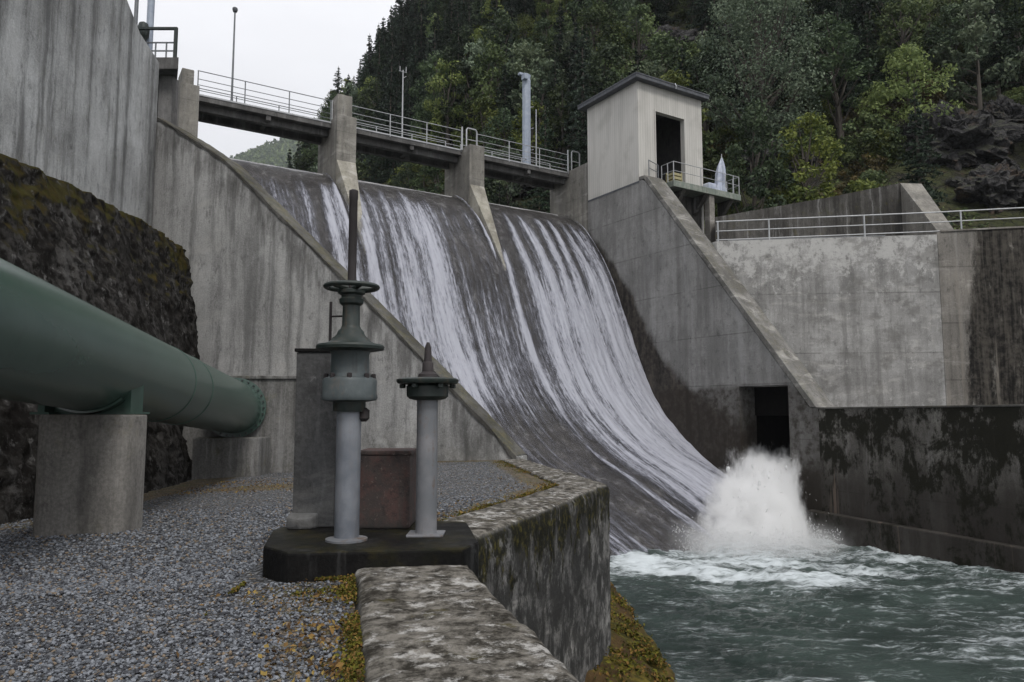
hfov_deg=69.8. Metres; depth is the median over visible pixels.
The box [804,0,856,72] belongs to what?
conifer
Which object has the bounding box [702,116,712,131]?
bush
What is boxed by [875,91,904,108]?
bush
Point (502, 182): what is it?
pale tree
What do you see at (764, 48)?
dark tree
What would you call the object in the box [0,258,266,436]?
penstock pipe
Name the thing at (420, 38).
conifer
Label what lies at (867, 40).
conifer
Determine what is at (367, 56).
conifer
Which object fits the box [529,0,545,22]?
conifer
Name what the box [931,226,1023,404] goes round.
stained wall
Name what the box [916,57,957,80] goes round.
bush
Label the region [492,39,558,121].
pale tree
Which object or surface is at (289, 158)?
conifer
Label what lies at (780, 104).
bush
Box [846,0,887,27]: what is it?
conifer
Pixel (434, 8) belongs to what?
conifer
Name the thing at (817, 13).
conifer
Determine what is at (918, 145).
conifer
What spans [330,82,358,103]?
pale tree
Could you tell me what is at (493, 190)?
dark tree
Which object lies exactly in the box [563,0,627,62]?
dark tree
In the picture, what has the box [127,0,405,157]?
sky
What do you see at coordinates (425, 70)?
dark tree
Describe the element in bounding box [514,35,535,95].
conifer
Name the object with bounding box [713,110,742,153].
bush
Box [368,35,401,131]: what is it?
conifer
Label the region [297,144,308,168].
conifer
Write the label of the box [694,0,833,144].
tall pale tree
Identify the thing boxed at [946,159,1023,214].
rock outcrop
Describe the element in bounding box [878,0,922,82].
conifer
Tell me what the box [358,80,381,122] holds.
dark tree
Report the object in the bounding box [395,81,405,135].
conifer
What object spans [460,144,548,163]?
railing
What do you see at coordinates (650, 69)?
pale tree
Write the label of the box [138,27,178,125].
access platform
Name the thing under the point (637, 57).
conifer
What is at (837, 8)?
conifer
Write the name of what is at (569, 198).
bridge pier
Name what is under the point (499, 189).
conifer
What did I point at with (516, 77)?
conifer
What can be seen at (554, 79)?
conifer
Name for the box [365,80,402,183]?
conifer
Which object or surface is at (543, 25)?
dark tree
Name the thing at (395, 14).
conifer
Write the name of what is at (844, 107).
conifer
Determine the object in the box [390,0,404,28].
conifer
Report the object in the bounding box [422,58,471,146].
leafy tree
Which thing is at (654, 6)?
leafy tree
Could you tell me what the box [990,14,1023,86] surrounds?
dark tree
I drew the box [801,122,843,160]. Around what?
bush
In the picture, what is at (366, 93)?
dark tree
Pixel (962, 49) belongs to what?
leafy tree
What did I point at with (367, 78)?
leafy tree
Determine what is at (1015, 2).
dark tree
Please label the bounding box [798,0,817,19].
leafy tree
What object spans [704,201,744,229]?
bush
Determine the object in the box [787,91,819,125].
bush
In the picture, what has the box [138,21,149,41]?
valve bollard
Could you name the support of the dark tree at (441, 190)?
on the wooded hill
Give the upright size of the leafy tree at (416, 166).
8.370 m
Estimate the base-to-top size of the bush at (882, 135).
3.751 m
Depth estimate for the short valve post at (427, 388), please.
6.06 m
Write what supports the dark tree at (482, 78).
on the wooded hill
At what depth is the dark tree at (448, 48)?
85.84 m
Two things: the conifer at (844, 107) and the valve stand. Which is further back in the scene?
the conifer at (844, 107)
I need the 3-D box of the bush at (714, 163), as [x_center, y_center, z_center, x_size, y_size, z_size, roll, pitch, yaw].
[16.881,-13.066,59.331,4.705,3.895,3.661,0,-5,4]
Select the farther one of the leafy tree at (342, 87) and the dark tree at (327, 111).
the leafy tree at (342, 87)
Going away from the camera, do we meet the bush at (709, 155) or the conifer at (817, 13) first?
the bush at (709, 155)
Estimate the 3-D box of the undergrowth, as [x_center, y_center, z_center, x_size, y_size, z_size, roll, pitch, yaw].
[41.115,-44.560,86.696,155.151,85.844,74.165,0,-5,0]
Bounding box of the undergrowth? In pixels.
[411,0,1022,228]
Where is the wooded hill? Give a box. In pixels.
[360,0,1023,228]
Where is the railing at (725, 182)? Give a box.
[661,161,739,194]
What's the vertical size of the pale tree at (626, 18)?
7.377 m
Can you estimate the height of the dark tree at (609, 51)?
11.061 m
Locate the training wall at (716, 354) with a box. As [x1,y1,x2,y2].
[588,175,834,531]
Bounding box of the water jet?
[672,452,843,557]
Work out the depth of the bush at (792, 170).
58.19 m
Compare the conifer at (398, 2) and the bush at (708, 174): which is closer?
the bush at (708, 174)
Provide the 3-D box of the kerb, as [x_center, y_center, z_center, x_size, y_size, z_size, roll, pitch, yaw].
[16.850,-5.415,41.996,8.737,1.120,0.060,0,-5,5]
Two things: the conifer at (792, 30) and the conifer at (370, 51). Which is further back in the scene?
the conifer at (370, 51)
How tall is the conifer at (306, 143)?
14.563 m
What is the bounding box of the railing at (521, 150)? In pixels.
[477,134,568,173]
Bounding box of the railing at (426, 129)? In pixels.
[352,105,461,151]
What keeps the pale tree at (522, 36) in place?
on the wooded hill
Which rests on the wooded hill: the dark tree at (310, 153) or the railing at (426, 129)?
the dark tree at (310, 153)
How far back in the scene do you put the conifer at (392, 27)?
120.94 m
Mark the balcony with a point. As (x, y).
(700, 196)
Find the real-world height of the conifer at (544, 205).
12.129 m
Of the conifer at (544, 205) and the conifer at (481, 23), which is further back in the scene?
the conifer at (481, 23)
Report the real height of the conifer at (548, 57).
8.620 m
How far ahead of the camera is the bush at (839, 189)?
54.03 m
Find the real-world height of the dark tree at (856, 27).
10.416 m
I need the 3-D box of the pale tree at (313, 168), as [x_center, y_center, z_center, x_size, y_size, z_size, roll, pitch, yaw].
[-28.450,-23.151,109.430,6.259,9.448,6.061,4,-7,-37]
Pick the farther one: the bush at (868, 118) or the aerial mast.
the bush at (868, 118)
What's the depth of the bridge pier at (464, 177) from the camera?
43.33 m
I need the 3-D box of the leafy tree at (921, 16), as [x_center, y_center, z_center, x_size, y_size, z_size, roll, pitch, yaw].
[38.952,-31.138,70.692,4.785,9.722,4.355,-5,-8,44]
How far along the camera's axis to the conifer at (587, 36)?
73.04 m
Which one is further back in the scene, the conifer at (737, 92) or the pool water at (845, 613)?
the conifer at (737, 92)
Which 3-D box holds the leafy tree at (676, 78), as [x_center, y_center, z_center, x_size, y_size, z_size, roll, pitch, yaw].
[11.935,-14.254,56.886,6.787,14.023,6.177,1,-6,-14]
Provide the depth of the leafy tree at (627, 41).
77.47 m
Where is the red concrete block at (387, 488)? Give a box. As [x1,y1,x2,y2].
[359,448,415,528]
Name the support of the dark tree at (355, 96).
on the wooded hill
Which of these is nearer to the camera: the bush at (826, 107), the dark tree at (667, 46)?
the bush at (826, 107)
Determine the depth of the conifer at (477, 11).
91.73 m
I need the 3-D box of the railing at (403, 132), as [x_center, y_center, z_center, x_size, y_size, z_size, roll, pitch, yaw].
[-7.077,-12.035,44.091,6.930,1.344,0.058,3,-6,-32]
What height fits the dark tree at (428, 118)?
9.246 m
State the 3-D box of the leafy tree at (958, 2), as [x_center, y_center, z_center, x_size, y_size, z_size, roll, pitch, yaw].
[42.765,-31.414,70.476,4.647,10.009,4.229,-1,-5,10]
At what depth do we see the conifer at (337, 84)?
136.70 m
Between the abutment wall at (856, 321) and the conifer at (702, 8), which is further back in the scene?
the conifer at (702, 8)
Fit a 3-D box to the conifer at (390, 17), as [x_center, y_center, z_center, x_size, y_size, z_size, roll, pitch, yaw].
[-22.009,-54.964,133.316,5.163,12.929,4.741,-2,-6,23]
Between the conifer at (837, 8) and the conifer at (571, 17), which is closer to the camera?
the conifer at (837, 8)
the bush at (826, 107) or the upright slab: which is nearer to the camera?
the upright slab
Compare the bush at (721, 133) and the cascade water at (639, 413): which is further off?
the bush at (721, 133)
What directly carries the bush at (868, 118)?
on the wooded hill
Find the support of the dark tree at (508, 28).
on the wooded hill
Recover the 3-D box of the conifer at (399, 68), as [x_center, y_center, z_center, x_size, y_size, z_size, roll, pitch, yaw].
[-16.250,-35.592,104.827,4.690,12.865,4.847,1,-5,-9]
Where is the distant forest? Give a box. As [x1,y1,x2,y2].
[230,137,302,167]
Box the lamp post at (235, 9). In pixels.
[230,7,237,102]
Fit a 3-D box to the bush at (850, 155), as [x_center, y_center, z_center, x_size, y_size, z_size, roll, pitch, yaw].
[27.926,-14.627,57.582,5.068,4.136,3.943,2,-6,-19]
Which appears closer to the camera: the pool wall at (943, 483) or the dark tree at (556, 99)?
the pool wall at (943, 483)
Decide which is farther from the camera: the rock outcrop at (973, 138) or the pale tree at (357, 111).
the pale tree at (357, 111)
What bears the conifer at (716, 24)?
on the wooded hill
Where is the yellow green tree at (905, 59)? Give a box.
[853,43,964,132]
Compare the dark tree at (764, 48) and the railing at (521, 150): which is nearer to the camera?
the railing at (521, 150)
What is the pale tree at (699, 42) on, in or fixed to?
on the wooded hill
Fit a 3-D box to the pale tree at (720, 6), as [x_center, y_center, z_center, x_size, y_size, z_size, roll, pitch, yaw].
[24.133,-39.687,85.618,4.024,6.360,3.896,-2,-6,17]
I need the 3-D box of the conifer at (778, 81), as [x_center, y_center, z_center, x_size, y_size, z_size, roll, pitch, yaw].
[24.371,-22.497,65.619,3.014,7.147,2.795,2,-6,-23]
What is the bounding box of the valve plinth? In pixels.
[262,520,478,583]
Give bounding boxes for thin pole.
[536,109,536,164]
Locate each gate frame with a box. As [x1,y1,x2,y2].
[461,127,476,150]
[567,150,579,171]
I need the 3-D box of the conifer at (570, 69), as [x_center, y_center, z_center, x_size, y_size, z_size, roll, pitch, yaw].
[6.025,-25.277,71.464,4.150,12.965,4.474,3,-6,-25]
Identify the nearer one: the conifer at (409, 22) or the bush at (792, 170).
the bush at (792, 170)
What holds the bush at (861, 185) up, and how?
on the wooded hill
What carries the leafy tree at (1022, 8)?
on the wooded hill
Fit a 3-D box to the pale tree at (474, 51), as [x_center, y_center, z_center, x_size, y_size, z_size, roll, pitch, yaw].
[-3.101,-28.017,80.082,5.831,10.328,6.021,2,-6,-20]
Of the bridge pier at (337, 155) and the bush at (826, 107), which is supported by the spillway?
the bridge pier at (337, 155)
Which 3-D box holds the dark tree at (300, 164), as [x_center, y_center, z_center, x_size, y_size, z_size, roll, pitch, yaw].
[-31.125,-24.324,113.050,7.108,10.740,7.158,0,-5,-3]
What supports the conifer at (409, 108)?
on the wooded hill
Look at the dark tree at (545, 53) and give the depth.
76.65 m
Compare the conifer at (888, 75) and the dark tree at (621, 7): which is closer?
the conifer at (888, 75)
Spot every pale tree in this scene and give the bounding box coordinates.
[308,156,317,171]
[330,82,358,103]
[352,103,369,160]
[459,38,503,122]
[484,144,538,209]
[484,152,511,204]
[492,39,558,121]
[504,16,530,48]
[507,57,570,142]
[546,30,601,98]
[589,0,634,33]
[614,4,655,56]
[630,60,667,78]
[693,30,732,82]
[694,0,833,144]
[708,0,732,14]
[929,0,1023,109]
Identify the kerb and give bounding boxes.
[728,235,884,240]
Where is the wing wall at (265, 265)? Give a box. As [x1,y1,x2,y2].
[152,117,526,460]
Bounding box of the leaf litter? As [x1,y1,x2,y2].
[139,476,555,681]
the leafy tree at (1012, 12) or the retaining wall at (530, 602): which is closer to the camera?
the retaining wall at (530, 602)
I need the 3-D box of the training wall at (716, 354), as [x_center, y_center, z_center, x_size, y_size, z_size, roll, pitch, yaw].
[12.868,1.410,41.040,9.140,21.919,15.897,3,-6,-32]
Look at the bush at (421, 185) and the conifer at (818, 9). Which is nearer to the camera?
the conifer at (818, 9)
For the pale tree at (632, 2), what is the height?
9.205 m
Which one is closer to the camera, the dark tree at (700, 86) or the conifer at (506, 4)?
the dark tree at (700, 86)
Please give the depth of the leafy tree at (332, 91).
131.76 m
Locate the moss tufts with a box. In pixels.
[204,460,558,681]
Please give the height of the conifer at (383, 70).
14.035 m
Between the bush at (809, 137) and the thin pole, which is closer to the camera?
the thin pole
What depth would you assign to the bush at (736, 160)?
59.62 m
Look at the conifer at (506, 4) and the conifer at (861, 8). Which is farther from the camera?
the conifer at (506, 4)
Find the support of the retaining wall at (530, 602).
on the wall footing
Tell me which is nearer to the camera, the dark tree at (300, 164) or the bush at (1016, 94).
the bush at (1016, 94)
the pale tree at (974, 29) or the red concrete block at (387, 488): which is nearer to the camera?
the red concrete block at (387, 488)
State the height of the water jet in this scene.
3.740 m
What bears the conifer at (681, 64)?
on the wooded hill
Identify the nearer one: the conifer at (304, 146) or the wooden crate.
the wooden crate
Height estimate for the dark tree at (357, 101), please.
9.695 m
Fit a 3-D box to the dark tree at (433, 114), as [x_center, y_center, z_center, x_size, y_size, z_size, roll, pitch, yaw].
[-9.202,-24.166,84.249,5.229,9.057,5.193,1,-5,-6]
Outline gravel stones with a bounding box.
[0,494,519,681]
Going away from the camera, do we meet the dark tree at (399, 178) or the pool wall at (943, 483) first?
the pool wall at (943, 483)
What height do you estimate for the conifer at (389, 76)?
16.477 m
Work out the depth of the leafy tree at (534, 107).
68.40 m
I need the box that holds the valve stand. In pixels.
[316,189,384,543]
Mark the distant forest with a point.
(272, 153)
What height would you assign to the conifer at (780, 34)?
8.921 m
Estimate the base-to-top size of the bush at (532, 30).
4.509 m
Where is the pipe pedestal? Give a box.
[32,414,146,536]
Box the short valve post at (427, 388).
[396,342,458,537]
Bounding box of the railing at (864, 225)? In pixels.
[716,207,1023,240]
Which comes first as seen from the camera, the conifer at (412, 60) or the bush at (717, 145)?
the bush at (717, 145)
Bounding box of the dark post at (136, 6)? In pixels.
[134,0,138,26]
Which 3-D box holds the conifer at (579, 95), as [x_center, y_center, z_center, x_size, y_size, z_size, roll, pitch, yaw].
[6.226,-19.981,63.693,5.632,15.834,5.822,2,-6,-20]
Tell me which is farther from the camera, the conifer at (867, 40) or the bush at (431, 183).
the bush at (431, 183)
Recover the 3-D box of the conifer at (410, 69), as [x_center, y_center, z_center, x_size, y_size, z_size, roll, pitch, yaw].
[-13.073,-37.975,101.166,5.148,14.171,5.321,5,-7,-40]
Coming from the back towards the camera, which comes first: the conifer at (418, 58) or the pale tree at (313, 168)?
the pale tree at (313, 168)
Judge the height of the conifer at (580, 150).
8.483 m
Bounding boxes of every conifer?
[286,149,294,168]
[292,141,300,167]
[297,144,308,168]
[298,142,312,168]
[332,66,343,93]
[344,74,351,92]
[355,53,369,93]
[355,63,360,86]
[357,35,374,88]
[357,50,369,89]
[360,123,379,181]
[365,28,385,100]
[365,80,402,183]
[368,30,386,81]
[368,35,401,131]
[370,35,378,74]
[372,28,388,71]
[372,42,401,132]
[373,17,385,43]
[376,108,405,184]
[379,36,394,99]
[380,29,397,82]
[381,18,397,79]
[382,6,394,41]
[383,5,409,87]
[385,5,400,53]
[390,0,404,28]
[391,89,400,123]
[392,0,431,103]
[392,77,412,136]
[393,0,412,30]
[395,50,404,101]
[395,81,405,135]
[396,43,421,117]
[398,20,419,94]
[398,75,419,161]
[400,3,416,60]
[406,6,428,64]
[406,53,421,106]
[407,57,429,137]
[412,17,441,105]
[427,0,442,29]
[430,19,444,51]
[442,23,477,142]
[473,0,484,30]
[476,0,487,39]
[480,0,507,68]
[489,65,520,150]
[492,182,506,204]
[494,33,521,127]
[496,0,523,86]
[500,0,520,14]
[510,0,543,39]
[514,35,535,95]
[523,109,559,212]
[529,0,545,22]
[534,53,558,121]
[536,3,570,95]
[537,48,573,155]
[549,26,595,171]
[560,22,592,124]
[562,0,589,22]
[563,0,591,33]
[569,125,587,168]
[576,24,600,95]
[629,48,647,74]
[647,0,681,28]
[674,48,692,87]
[685,0,722,31]
[694,0,740,123]
[717,19,754,132]
[765,2,829,102]
[769,53,794,114]
[773,10,789,70]
[782,1,829,106]
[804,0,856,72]
[810,0,834,32]
[822,0,866,98]
[827,43,861,117]
[831,0,858,64]
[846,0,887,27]
[849,0,893,78]
[849,12,890,95]
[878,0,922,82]
[898,88,952,224]
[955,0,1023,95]
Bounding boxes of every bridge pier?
[177,68,199,136]
[318,94,365,253]
[445,144,505,270]
[550,162,587,235]
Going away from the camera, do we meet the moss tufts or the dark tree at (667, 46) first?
the moss tufts
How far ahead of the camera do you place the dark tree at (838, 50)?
60.41 m
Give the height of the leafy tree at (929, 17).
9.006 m
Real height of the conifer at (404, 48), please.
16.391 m
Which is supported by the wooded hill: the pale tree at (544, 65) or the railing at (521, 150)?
the pale tree at (544, 65)
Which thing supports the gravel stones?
on the gravel ground
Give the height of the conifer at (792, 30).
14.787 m
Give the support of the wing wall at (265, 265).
on the gravel ground
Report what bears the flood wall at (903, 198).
on the upper path
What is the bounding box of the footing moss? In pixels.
[592,584,677,681]
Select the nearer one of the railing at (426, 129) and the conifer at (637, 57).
the railing at (426, 129)
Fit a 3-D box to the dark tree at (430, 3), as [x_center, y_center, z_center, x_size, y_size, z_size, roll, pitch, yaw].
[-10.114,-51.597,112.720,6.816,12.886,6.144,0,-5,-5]
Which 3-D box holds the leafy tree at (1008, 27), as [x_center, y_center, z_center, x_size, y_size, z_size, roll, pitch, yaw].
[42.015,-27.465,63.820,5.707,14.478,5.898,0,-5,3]
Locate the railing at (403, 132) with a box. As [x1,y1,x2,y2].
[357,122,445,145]
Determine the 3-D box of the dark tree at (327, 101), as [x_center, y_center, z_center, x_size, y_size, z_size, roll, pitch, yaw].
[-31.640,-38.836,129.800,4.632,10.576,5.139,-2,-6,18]
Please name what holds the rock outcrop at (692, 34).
on the wooded hill
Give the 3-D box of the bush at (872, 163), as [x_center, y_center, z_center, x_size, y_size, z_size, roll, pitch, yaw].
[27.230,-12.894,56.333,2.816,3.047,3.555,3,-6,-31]
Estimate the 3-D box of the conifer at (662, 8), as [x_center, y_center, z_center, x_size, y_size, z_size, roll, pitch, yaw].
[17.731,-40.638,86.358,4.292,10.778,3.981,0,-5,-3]
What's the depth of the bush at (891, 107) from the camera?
61.78 m
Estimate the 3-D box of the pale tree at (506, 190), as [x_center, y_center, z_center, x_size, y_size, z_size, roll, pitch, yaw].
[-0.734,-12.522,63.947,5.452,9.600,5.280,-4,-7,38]
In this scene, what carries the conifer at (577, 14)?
on the wooded hill
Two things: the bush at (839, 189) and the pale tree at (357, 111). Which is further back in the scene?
the pale tree at (357, 111)
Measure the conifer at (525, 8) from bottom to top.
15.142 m
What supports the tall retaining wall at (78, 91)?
on the gravel ground
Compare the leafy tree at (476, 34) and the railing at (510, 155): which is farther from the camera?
the leafy tree at (476, 34)
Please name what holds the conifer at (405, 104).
on the wooded hill
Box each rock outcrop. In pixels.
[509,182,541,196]
[634,24,704,58]
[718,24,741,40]
[895,99,1023,170]
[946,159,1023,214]
[980,94,1023,123]
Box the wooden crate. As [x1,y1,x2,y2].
[666,172,681,182]
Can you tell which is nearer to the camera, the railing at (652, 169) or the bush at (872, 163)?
the railing at (652, 169)
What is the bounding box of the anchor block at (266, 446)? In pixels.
[182,376,295,479]
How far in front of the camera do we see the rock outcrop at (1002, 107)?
58.32 m
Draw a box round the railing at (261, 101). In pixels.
[200,88,319,118]
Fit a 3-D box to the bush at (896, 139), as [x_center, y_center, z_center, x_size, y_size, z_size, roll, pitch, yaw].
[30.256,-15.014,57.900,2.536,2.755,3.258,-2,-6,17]
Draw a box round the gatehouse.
[577,71,709,232]
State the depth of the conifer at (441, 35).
95.82 m
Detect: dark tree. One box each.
[293,149,317,172]
[301,119,331,172]
[320,92,336,119]
[320,104,331,120]
[352,94,359,106]
[352,98,370,153]
[357,78,384,128]
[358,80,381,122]
[390,162,420,189]
[407,104,442,175]
[408,49,460,139]
[408,165,444,194]
[409,94,444,136]
[425,45,470,108]
[426,0,448,21]
[435,60,496,137]
[436,25,491,87]
[437,181,489,196]
[462,40,514,142]
[463,0,488,28]
[471,6,524,91]
[478,107,521,160]
[484,179,507,205]
[513,41,565,99]
[528,17,567,48]
[539,80,586,169]
[544,15,572,67]
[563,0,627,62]
[564,40,626,103]
[566,0,632,41]
[610,0,640,9]
[635,30,700,87]
[678,38,737,150]
[715,98,800,212]
[737,19,787,95]
[794,9,876,140]
[816,0,877,28]
[828,0,912,48]
[918,2,991,91]
[955,0,1023,46]
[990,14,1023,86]
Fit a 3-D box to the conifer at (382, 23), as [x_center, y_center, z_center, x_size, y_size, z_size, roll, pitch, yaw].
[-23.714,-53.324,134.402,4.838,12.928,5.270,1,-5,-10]
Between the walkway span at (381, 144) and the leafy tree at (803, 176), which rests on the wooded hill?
the leafy tree at (803, 176)
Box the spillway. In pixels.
[230,158,752,555]
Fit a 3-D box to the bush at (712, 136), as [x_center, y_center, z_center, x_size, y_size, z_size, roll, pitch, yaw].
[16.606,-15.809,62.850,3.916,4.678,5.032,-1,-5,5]
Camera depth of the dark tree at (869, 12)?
69.20 m
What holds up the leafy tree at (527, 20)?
on the wooded hill
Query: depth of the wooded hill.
57.12 m
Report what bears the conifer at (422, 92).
on the wooded hill
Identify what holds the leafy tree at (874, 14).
on the wooded hill
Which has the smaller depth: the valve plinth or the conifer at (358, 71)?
the valve plinth
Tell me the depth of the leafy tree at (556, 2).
86.54 m
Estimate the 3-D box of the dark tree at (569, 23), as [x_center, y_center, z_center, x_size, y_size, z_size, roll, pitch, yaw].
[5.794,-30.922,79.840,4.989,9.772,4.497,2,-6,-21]
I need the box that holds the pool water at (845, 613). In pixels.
[610,519,1023,681]
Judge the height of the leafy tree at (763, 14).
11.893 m
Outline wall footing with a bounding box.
[585,581,674,681]
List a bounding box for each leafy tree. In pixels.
[320,89,335,112]
[339,77,352,93]
[356,158,371,178]
[357,75,376,116]
[397,131,444,191]
[413,13,443,42]
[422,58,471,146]
[453,94,515,157]
[460,25,501,78]
[472,0,510,34]
[510,100,557,164]
[515,12,543,60]
[534,0,561,30]
[551,0,575,32]
[585,22,634,69]
[593,58,626,93]
[609,3,671,76]
[647,0,670,14]
[659,69,710,133]
[664,40,712,89]
[737,2,798,53]
[766,111,846,206]
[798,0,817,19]
[853,1,921,49]
[867,0,934,75]
[903,0,938,37]
[911,0,952,69]
[930,7,977,58]
[935,0,973,47]
[981,0,1023,69]
[1012,0,1023,36]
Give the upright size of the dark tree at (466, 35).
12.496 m
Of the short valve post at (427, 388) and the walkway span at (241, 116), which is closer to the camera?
the short valve post at (427, 388)
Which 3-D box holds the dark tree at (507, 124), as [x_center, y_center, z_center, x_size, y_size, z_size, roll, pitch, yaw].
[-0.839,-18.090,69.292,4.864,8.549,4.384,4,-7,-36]
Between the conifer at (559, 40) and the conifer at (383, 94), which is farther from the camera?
the conifer at (383, 94)
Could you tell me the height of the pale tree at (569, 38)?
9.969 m
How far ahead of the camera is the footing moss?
11.74 m
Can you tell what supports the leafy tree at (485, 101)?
on the wooded hill
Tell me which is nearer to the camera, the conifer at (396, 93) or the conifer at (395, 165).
the conifer at (395, 165)
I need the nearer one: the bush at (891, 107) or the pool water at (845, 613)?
the pool water at (845, 613)
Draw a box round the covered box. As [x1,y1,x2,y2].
[703,182,716,188]
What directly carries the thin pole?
on the walkway span at (503, 169)
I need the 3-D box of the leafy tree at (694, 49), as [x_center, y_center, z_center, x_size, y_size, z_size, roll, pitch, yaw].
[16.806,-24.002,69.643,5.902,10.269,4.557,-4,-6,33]
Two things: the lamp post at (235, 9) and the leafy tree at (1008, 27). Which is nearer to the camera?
the lamp post at (235, 9)
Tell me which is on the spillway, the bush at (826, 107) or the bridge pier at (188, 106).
the bridge pier at (188, 106)
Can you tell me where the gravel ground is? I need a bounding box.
[0,460,550,681]
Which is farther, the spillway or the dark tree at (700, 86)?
the dark tree at (700, 86)
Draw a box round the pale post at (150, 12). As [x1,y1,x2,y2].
[146,0,154,49]
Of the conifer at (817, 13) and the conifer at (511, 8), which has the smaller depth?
the conifer at (817, 13)
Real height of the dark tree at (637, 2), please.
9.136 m
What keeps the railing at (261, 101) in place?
attached to the walkway span at (241, 116)
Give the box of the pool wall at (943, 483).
[800,404,1023,572]
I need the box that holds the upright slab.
[286,348,336,528]
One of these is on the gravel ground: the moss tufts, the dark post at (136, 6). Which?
the moss tufts
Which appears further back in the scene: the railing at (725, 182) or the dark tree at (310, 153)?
the dark tree at (310, 153)
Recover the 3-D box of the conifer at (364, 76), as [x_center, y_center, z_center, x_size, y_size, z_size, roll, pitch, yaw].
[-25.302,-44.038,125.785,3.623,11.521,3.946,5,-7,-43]
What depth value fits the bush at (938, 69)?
62.99 m
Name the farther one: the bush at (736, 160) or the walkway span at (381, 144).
the bush at (736, 160)
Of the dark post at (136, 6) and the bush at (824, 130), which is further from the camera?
the bush at (824, 130)
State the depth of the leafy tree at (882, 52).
64.28 m
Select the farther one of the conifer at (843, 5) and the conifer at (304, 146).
the conifer at (304, 146)
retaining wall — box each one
[0,0,158,225]
[354,458,610,681]
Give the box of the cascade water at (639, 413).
[263,182,794,554]
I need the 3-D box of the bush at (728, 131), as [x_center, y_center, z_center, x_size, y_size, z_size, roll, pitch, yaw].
[18.364,-15.970,61.770,4.940,4.588,3.844,-5,-7,42]
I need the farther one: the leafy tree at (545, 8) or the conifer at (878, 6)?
the leafy tree at (545, 8)
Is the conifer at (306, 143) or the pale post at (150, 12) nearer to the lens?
the pale post at (150, 12)
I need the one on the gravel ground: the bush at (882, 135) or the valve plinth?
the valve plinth
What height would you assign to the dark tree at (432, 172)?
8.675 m
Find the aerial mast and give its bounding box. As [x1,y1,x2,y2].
[399,67,406,136]
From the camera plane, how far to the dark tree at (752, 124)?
51.56 m
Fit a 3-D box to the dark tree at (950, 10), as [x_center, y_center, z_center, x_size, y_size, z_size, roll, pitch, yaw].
[37.983,-24.923,63.576,5.096,8.986,5.060,0,-5,-2]
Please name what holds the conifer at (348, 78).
on the wooded hill
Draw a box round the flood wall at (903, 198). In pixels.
[715,183,952,241]
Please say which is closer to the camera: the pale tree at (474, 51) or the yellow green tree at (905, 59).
the yellow green tree at (905, 59)
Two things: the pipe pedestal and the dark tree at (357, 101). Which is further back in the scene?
the dark tree at (357, 101)
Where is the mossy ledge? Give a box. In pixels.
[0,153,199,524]
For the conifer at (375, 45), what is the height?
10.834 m
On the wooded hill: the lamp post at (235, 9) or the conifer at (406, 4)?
the conifer at (406, 4)
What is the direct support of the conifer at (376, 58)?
on the wooded hill
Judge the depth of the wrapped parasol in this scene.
44.92 m
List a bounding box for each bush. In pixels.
[387,165,406,184]
[407,179,426,188]
[426,169,444,188]
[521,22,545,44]
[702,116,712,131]
[702,125,756,163]
[702,130,725,165]
[702,134,733,164]
[702,152,716,174]
[703,155,748,188]
[703,169,715,182]
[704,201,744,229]
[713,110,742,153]
[724,151,749,179]
[735,139,821,186]
[774,94,809,127]
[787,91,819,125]
[797,133,829,144]
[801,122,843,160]
[805,99,843,123]
[833,127,901,167]
[833,175,858,195]
[834,110,902,157]
[838,152,889,181]
[842,169,897,193]
[843,105,887,130]
[848,178,882,192]
[849,128,900,166]
[864,98,899,116]
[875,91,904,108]
[886,134,907,159]
[894,62,947,90]
[895,92,931,110]
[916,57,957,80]
[916,80,945,103]
[947,65,989,85]
[1003,86,1023,104]
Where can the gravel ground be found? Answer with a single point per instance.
(468, 478)
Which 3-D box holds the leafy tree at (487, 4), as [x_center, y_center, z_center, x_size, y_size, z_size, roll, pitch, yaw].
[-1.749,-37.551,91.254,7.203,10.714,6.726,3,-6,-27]
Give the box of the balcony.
[666,180,740,242]
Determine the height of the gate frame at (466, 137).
1.492 m
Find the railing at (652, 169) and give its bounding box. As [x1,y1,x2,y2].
[648,159,658,177]
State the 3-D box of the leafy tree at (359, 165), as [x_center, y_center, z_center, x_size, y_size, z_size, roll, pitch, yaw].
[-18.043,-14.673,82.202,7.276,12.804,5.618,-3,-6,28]
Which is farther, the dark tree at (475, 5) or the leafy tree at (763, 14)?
the dark tree at (475, 5)
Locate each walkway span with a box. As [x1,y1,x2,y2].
[198,94,330,144]
[356,127,461,169]
[484,154,568,189]
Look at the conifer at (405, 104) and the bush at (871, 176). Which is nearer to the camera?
the bush at (871, 176)
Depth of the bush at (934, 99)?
61.67 m
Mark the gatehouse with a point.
(636, 120)
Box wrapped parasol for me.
[715,154,726,191]
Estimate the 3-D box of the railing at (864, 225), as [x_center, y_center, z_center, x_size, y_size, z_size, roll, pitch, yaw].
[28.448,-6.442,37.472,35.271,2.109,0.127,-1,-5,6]
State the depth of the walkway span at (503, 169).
47.19 m
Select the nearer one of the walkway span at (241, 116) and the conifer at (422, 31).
the walkway span at (241, 116)
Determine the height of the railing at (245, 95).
1.344 m
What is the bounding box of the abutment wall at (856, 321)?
[712,234,945,406]
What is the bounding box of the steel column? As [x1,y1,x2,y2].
[518,72,533,163]
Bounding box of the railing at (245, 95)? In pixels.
[197,70,331,123]

